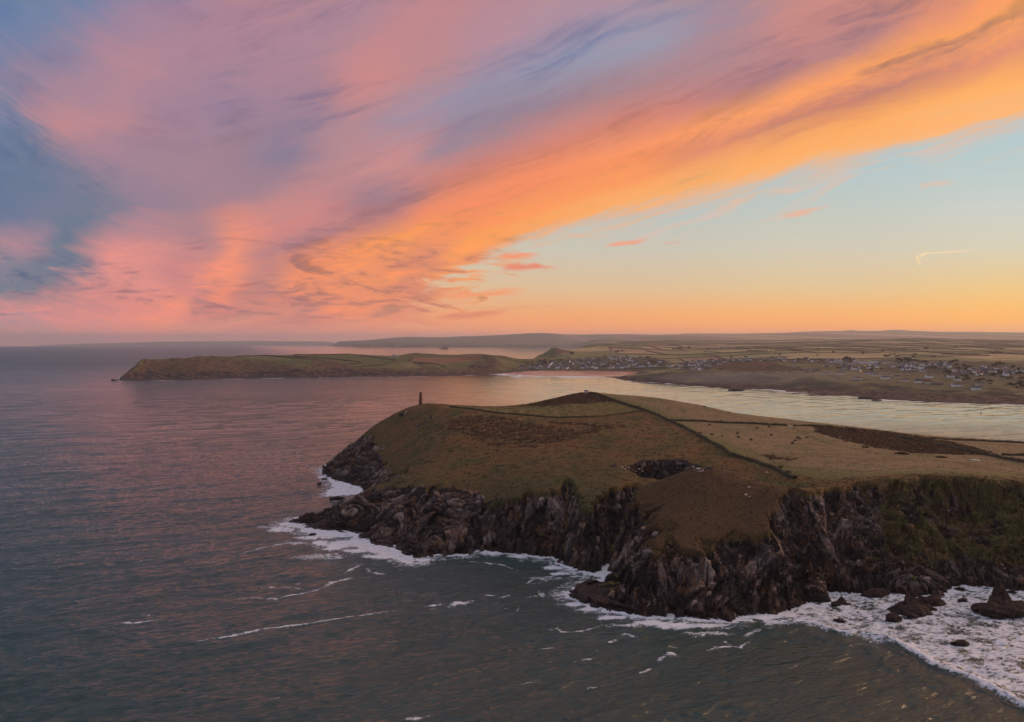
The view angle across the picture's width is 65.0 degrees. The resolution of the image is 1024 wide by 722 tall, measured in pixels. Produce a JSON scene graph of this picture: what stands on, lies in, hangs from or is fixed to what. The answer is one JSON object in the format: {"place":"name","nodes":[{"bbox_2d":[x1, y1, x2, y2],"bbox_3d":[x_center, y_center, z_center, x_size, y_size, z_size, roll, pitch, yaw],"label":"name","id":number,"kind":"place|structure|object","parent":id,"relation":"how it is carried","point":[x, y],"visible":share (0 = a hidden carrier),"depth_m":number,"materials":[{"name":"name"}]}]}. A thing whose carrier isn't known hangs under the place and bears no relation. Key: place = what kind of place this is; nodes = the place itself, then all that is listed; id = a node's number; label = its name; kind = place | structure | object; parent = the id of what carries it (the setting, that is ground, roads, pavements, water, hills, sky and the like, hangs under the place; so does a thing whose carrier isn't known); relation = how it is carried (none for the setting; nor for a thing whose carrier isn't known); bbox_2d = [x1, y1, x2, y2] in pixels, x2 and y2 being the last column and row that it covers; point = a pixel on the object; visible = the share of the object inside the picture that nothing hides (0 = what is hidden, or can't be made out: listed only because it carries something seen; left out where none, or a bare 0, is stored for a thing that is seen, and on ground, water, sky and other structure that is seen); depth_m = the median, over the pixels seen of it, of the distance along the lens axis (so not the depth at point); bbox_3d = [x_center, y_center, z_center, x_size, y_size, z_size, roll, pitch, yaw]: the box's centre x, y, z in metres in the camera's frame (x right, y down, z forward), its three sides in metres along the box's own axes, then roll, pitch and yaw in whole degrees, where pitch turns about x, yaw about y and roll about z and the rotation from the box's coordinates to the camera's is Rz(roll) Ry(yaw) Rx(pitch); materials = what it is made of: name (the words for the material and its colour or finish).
{"place":"outdoors","nodes":[
{"label":"outdoors","id":0,"kind":"place"},
{"bbox_2d":[38,341,333,345],"bbox_3d":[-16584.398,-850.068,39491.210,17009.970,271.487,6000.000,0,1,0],"label":"distant coast","id":1,"kind":"structure","parent":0,"point":[221,343],"depth_m":36906.73},
{"bbox_2d":[419,392,422,404],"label":"daymark tower","id":2,"kind":"structure","parent":0,"point":[420,398],"depth_m":837.78,"materials":[{"name":"grey stone"}]},
{"bbox_2d":[0,345,1023,721],"bbox_3d":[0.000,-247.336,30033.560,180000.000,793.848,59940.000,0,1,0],"label":"sea","id":3,"kind":"structure","parent":0,"point":[162,559],"depth_m":396.58,"materials":[{"name":"liquid"}]},
{"bbox_2d":[329,496,343,500],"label":"sea rock","id":4,"kind":"object","parent":3,"relation":"in","point":[334,498],"visible":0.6,"depth_m":653.40,"materials":[{"name":"brown stone"}]},
{"bbox_2d":[831,601,840,606],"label":"sea rock","id":5,"kind":"object","parent":3,"relation":"in","point":[835,603],"visible":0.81,"depth_m":393.77,"materials":[{"name":"brown stone"}]},
{"bbox_2d":[833,618,844,622],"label":"sea rock","id":6,"kind":"object","parent":3,"relation":"in","point":[839,620],"visible":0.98,"depth_m":370.91,"materials":[{"name":"brown stone"}]},
{"bbox_2d":[837,596,845,603],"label":"sea rock","id":7,"kind":"object","parent":3,"relation":"in","point":[841,599],"visible":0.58,"depth_m":396.14,"materials":[{"name":"brown stone"}]},
{"bbox_2d":[858,397,879,398],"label":"sea rock","id":8,"kind":"object","parent":3,"relation":"in","point":[868,397],"visible":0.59,"depth_m":1800.43,"materials":[{"name":"stone"}]},
{"bbox_2d":[860,587,888,597],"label":"sea rock","id":9,"kind":"object","parent":3,"relation":"in","point":[878,592],"visible":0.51,"depth_m":404.51,"materials":[{"name":"brown stone"}]},
{"bbox_2d":[885,613,901,621],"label":"sea rock","id":10,"kind":"object","parent":3,"relation":"in","point":[892,617],"visible":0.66,"depth_m":372.31,"materials":[{"name":"brown stone"}]},
{"bbox_2d":[886,590,936,616],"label":"sea rock","id":11,"kind":"object","parent":3,"relation":"in","point":[912,604],"visible":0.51,"depth_m":383.14,"materials":[{"name":"brown stone"}]},
{"bbox_2d":[905,613,918,618],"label":"sea rock","id":12,"kind":"object","parent":3,"relation":"in","point":[911,616],"visible":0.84,"depth_m":376.60,"materials":[{"name":"brown stone"}]},
{"bbox_2d":[917,595,946,606],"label":"sea rock","id":13,"kind":"object","parent":3,"relation":"in","point":[934,600],"visible":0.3,"depth_m":392.15,"materials":[{"name":"brown stone"}]},
{"bbox_2d":[954,586,964,590],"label":"sea rock","id":14,"kind":"object","parent":3,"relation":"in","point":[958,588],"visible":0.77,"depth_m":417.52,"materials":[{"name":"brown stone"}]},
{"bbox_2d":[950,639,969,646],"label":"sea rock","id":15,"kind":"object","parent":3,"relation":"in","point":[960,643],"visible":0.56,"depth_m":341.59,"materials":[{"name":"brown stone"}]},
{"bbox_2d":[958,598,967,601],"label":"sea rock","id":16,"kind":"object","parent":3,"relation":"in","point":[962,600],"visible":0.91,"depth_m":400.14,"materials":[{"name":"brown stone"}]},
{"bbox_2d":[987,612,1004,619],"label":"sea rock","id":17,"kind":"object","parent":3,"relation":"in","point":[991,615],"visible":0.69,"depth_m":375.24,"materials":[{"name":"brown stone"}]},
{"bbox_2d":[970,595,1023,618],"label":"sea rock","id":18,"kind":"object","parent":3,"relation":"in","point":[1006,607],"visible":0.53,"depth_m":378.66,"materials":[{"name":"brown stone"}]},
{"bbox_2d":[987,577,1010,602],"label":"sea stack","id":19,"kind":"object","parent":3,"relation":"in","point":[999,590],"visible":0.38,"depth_m":386.91,"materials":[{"name":"brown stone"}]},
{"bbox_2d":[1007,589,1016,593],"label":"sea rock","id":20,"kind":"object","parent":3,"relation":"in","point":[1011,591],"visible":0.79,"depth_m":413.36,"materials":[{"name":"brown stone"}]},
{"bbox_2d":[0,0,1023,345],"label":"sky","id":21,"kind":"structure","parent":0,"point":[334,171],"materials":[{"name":"orange"}]},
{"bbox_2d":[119,330,1023,404],"bbox_3d":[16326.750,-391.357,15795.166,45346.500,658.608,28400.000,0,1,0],"label":"farmland","id":22,"kind":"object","parent":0,"point":[778,375],"visible":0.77,"depth_m":3111.11,"materials":[{"name":"green plant"}]},
{"bbox_2d":[235,355,324,360],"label":"hedge","id":23,"kind":"object","parent":22,"relation":"on","point":[281,356],"visible":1,"depth_m":3189.15,"materials":[{"name":"green plant"}]},
{"bbox_2d":[293,353,349,354],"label":"hedge","id":24,"kind":"object","parent":22,"relation":"on","point":[320,354],"visible":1,"depth_m":3346.76,"materials":[{"name":"green plant"}]},
{"bbox_2d":[294,356,361,363],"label":"hedge","id":25,"kind":"object","parent":22,"relation":"on","point":[328,358],"visible":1,"depth_m":3218.41,"materials":[{"name":"green plant"}]},
{"bbox_2d":[356,361,396,366],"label":"hedge","id":26,"kind":"object","parent":22,"relation":"on","point":[377,364],"visible":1,"depth_m":3167.18,"materials":[{"name":"green plant"}]},
{"bbox_2d":[409,357,445,366],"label":"hedge","id":27,"kind":"object","parent":22,"relation":"on","point":[426,362],"visible":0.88,"depth_m":3319.38,"materials":[{"name":"green plant"}]},
{"bbox_2d":[488,355,525,361],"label":"hedge","id":28,"kind":"object","parent":22,"relation":"on","point":[508,359],"visible":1,"depth_m":3646.03,"materials":[{"name":"green plant"}]},
{"bbox_2d":[601,343,716,344],"bbox_3d":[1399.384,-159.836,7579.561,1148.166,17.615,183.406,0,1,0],"label":"hedge","id":29,"kind":"object","parent":22,"relation":"on","point":[664,344],"visible":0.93,"depth_m":7567.08,"materials":[{"name":"green plant"}]},
{"bbox_2d":[613,344,717,345],"bbox_3d":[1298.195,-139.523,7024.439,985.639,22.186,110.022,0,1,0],"label":"hedge","id":30,"kind":"object","parent":22,"relation":"on","point":[671,345],"visible":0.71,"depth_m":7026.80,"materials":[{"name":"green plant"}]},
{"bbox_2d":[629,340,721,341],"bbox_3d":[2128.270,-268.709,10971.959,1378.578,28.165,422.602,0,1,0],"label":"hedge","id":31,"kind":"object","parent":22,"relation":"on","point":[684,340],"visible":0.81,"depth_m":10915.85,"materials":[{"name":"green plant"}]},
{"bbox_2d":[605,344,753,348],"bbox_3d":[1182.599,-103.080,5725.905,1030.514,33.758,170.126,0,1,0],"label":"hedge","id":32,"kind":"object","parent":22,"relation":"on","point":[673,347],"visible":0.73,"depth_m":5762.43,"materials":[{"name":"green plant"}]},
{"bbox_2d":[611,347,750,349],"bbox_3d":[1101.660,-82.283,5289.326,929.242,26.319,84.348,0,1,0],"label":"hedge","id":33,"kind":"object","parent":22,"relation":"on","point":[691,349],"visible":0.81,"depth_m":5282.50,"materials":[{"name":"green plant"}]},
{"bbox_2d":[621,342,753,343],"bbox_3d":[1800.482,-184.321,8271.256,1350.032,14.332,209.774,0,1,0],"label":"hedge","id":34,"kind":"object","parent":22,"relation":"on","point":[660,343],"visible":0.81,"depth_m":8223.68,"materials":[{"name":"green plant"}]},
{"bbox_2d":[616,350,767,354],"bbox_3d":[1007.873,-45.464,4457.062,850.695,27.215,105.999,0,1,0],"label":"hedge","id":35,"kind":"object","parent":22,"relation":"on","point":[692,354],"visible":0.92,"depth_m":4460.96,"materials":[{"name":"green plant"}]},
{"bbox_2d":[639,353,769,358],"bbox_3d":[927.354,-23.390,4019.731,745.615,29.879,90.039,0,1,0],"label":"hedge","id":36,"kind":"object","parent":22,"relation":"on","point":[703,356],"visible":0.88,"depth_m":4028.35,"materials":[{"name":"green plant"}]},
{"bbox_2d":[643,357,784,363],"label":"hedge","id":37,"kind":"object","parent":22,"relation":"on","point":[708,361],"visible":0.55,"depth_m":3638.82,"materials":[{"name":"green plant"}]},
{"bbox_2d":[628,359,826,368],"bbox_3d":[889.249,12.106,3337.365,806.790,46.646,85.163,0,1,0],"label":"hedge","id":38,"kind":"object","parent":22,"relation":"on","point":[716,363],"visible":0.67,"depth_m":3352.66,"materials":[{"name":"green plant"}]},
{"bbox_2d":[720,343,817,345],"bbox_3d":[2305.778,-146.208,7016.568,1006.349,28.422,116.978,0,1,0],"label":"hedge","id":39,"kind":"object","parent":22,"relation":"on","point":[776,344],"visible":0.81,"depth_m":7001.68,"materials":[{"name":"green plant"}]},
{"bbox_2d":[723,339,816,340],"bbox_3d":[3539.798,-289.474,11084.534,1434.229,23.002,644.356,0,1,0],"label":"hedge","id":40,"kind":"object","parent":22,"relation":"on","point":[753,340],"visible":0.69,"depth_m":11029.07,"materials":[{"name":"green plant"}]},
{"bbox_2d":[731,341,830,343],"bbox_3d":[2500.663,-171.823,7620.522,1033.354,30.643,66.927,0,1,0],"label":"hedge","id":41,"kind":"object","parent":22,"relation":"on","point":[777,343],"visible":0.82,"depth_m":7610.06,"materials":[{"name":"green plant"}]},
{"bbox_2d":[736,343,853,346],"bbox_3d":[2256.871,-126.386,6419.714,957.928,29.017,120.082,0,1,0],"label":"hedge","id":42,"kind":"object","parent":22,"relation":"on","point":[795,344],"visible":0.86,"depth_m":6411.62,"materials":[{"name":"green plant"}]},
{"bbox_2d":[756,340,853,342],"bbox_3d":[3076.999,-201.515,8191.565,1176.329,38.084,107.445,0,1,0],"label":"hedge","id":43,"kind":"object","parent":22,"relation":"on","point":[803,341],"visible":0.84,"depth_m":8191.09,"materials":[{"name":"green plant"}]},
{"bbox_2d":[756,346,867,347],"bbox_3d":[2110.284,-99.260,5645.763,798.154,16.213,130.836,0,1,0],"label":"hedge","id":44,"kind":"object","parent":22,"relation":"on","point":[814,346],"visible":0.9,"depth_m":5660.24,"materials":[{"name":"green plant"}]},
{"bbox_2d":[753,347,899,348],"bbox_3d":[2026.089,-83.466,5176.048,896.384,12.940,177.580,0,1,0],"label":"hedge","id":45,"kind":"object","parent":22,"relation":"on","point":[827,348],"visible":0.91,"depth_m":5153.40,"materials":[{"name":"green plant"}]},
{"bbox_2d":[775,348,907,349],"bbox_3d":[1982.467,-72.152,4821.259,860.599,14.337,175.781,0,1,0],"label":"hedge","id":46,"kind":"object","parent":22,"relation":"on","point":[835,349],"visible":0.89,"depth_m":4847.72,"materials":[{"name":"green plant"}]},
{"bbox_2d":[775,349,918,350],"bbox_3d":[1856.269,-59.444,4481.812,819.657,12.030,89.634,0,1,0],"label":"hedge","id":47,"kind":"object","parent":22,"relation":"on","point":[834,350],"visible":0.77,"depth_m":4510.88,"materials":[{"name":"green plant"}]},
{"bbox_2d":[773,351,927,353],"bbox_3d":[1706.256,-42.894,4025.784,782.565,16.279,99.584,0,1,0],"label":"hedge","id":48,"kind":"object","parent":22,"relation":"on","point":[844,352],"visible":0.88,"depth_m":4032.71,"materials":[{"name":"green plant"}]},
{"bbox_2d":[832,339,959,341],"bbox_3d":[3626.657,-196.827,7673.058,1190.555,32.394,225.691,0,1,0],"label":"hedge","id":49,"kind":"object","parent":22,"relation":"on","point":[890,339],"visible":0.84,"depth_m":7693.39,"materials":[{"name":"green plant"}]},
{"bbox_2d":[838,341,953,342],"bbox_3d":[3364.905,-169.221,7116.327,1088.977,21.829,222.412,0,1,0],"label":"hedge","id":50,"kind":"object","parent":22,"relation":"on","point":[898,341],"visible":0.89,"depth_m":7058.49,"materials":[{"name":"green plant"}]},
{"bbox_2d":[859,338,937,339],"bbox_3d":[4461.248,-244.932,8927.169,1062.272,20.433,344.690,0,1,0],"label":"hedge","id":51,"kind":"object","parent":22,"relation":"on","point":[903,338],"visible":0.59,"depth_m":8904.55,"materials":[{"name":"green plant"}]},
{"bbox_2d":[885,349,914,349],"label":"hedge","id":52,"kind":"object","parent":22,"relation":"on","point":[899,349],"visible":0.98,"depth_m":4652.68,"materials":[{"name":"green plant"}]},
{"bbox_2d":[833,355,987,359],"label":"hedge","id":53,"kind":"object","parent":22,"relation":"on","point":[920,356],"visible":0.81,"depth_m":3261.26,"materials":[{"name":"green plant"}]},
{"bbox_2d":[914,379,921,382],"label":"house","id":54,"kind":"structure","parent":22,"relation":"on","point":[917,380],"depth_m":2069.09,"materials":[{"name":"stone"}]},
{"bbox_2d":[856,343,980,343],"bbox_3d":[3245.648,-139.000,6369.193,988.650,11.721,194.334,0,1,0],"label":"hedge","id":55,"kind":"object","parent":22,"relation":"on","point":[918,343],"visible":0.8,"depth_m":6348.96,"materials":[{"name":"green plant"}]},
{"bbox_2d":[922,379,931,383],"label":"house","id":56,"kind":"structure","parent":22,"relation":"on","point":[927,381],"depth_m":2046.44,"materials":[{"name":"red tile"}]},
{"bbox_2d":[931,382,943,384],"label":"house","id":57,"kind":"structure","parent":22,"relation":"on","point":[934,383],"depth_m":2019.06,"materials":[{"name":"grey stone"}]},
{"bbox_2d":[946,374,955,377],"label":"house","id":58,"kind":"structure","parent":22,"relation":"on","point":[950,375],"depth_m":2200.05,"materials":[{"name":"stone"}]},
{"bbox_2d":[951,382,963,386],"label":"house","id":59,"kind":"structure","parent":22,"relation":"on","point":[956,384],"depth_m":1978.92,"materials":[{"name":"white tile"}]},
{"bbox_2d":[953,377,961,380],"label":"house","id":60,"kind":"structure","parent":22,"relation":"on","point":[957,378],"depth_m":2117.15,"materials":[{"name":"stone"}]},
{"bbox_2d":[903,346,1023,347],"bbox_3d":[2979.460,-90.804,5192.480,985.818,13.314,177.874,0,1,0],"label":"hedge","id":61,"kind":"object","parent":22,"relation":"on","point":[982,346],"visible":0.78,"depth_m":5235.70,"materials":[{"name":"green plant"}]},
{"bbox_2d":[910,347,1018,348],"bbox_3d":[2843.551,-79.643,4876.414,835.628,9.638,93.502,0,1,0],"label":"hedge","id":62,"kind":"object","parent":22,"relation":"on","point":[989,347],"visible":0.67,"depth_m":4902.88,"materials":[{"name":"green plant"}]},
{"bbox_2d":[941,353,989,355],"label":"hedge","id":63,"kind":"object","parent":22,"relation":"on","point":[963,354],"visible":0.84,"depth_m":3489.47,"materials":[{"name":"green plant"}]},
{"bbox_2d":[933,351,1019,351],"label":"hedge","id":64,"kind":"object","parent":22,"relation":"on","point":[961,351],"visible":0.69,"depth_m":3972.08,"materials":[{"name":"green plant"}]},
{"bbox_2d":[971,386,981,389],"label":"house","id":65,"kind":"structure","parent":22,"relation":"on","point":[976,388],"depth_m":1891.93,"materials":[{"name":"stone"}]},
{"bbox_2d":[948,349,1006,351],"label":"hedge","id":66,"kind":"object","parent":22,"relation":"on","point":[977,350],"visible":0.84,"depth_m":4269.76,"materials":[{"name":"green plant"}]},
{"bbox_2d":[975,381,983,385],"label":"house","id":67,"kind":"structure","parent":22,"relation":"on","point":[978,383],"depth_m":1964.45,"materials":[{"name":"stone"}]},
{"bbox_2d":[954,341,1010,342],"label":"hedge","id":68,"kind":"object","parent":22,"relation":"on","point":[979,341],"visible":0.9,"depth_m":7194.88,"materials":[{"name":"green plant"}]},
{"bbox_2d":[961,353,1023,353],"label":"hedge","id":69,"kind":"object","parent":22,"relation":"on","point":[987,353],"visible":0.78,"depth_m":3607.97,"materials":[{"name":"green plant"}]},
{"bbox_2d":[287,392,1023,621],"bbox_3d":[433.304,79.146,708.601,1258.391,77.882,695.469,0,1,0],"label":"headland","id":70,"kind":"structure","parent":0,"point":[920,532],"depth_m":481.35,"materials":[{"name":"green plant"}]},
{"bbox_2d":[449,406,644,417],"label":"stone bank","id":71,"kind":"structure","parent":70,"relation":"on","point":[490,411],"depth_m":796.92,"materials":[{"name":"brown stone"}]},
{"bbox_2d":[358,392,1023,549],"bbox_3d":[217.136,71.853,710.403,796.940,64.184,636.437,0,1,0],"label":"rough grass","id":72,"kind":"structure","parent":70,"relation":"on","point":[509,409],"depth_m":604.50,"materials":[{"name":"brown plant"}]},
{"bbox_2d":[589,391,796,478],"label":"stone bank","id":73,"kind":"structure","parent":70,"relation":"on","point":[760,463],"depth_m":616.23,"materials":[{"name":"brown stone"}]},
{"bbox_2d":[419,392,996,459],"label":"heather","id":74,"kind":"object","parent":70,"relation":"on","point":[886,435],"visible":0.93,"depth_m":707.99,"materials":[{"name":"brown plant"}]},
{"bbox_2d":[672,419,786,425],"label":"stone bank","id":75,"kind":"structure","parent":70,"relation":"on","point":[739,422],"depth_m":781.65,"materials":[{"name":"brown stone"}]},
{"bbox_2d":[600,393,1020,476],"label":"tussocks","id":76,"kind":"object","parent":70,"relation":"on","point":[845,442],"visible":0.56,"depth_m":645.96,"materials":[{"name":"brown plant"}]},
{"bbox_2d":[793,424,832,426],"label":"stone bank","id":77,"kind":"structure","parent":70,"relation":"on","point":[813,425],"depth_m":780.77,"materials":[{"name":"stone"}]},
{"bbox_2d":[894,452,909,454],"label":"bush","id":78,"kind":"object","parent":70,"relation":"on","point":[902,453],"visible":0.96,"depth_m":589.12,"materials":[{"name":"green plant"}]},
{"bbox_2d":[900,436,1023,462],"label":"stone bank","id":79,"kind":"structure","parent":70,"relation":"on","point":[987,453],"depth_m":608.35,"materials":[{"name":"brown stone"}]},
{"bbox_2d":[906,436,1023,442],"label":"stone bank","id":80,"kind":"structure","parent":70,"relation":"on","point":[961,439],"depth_m":731.18,"materials":[{"name":"brown stone"}]},
{"bbox_2d":[1001,453,1023,455],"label":"stone bank","id":81,"kind":"structure","parent":70,"relation":"on","point":[1009,454],"depth_m":590.48,"materials":[{"name":"brown stone"}]}
]}

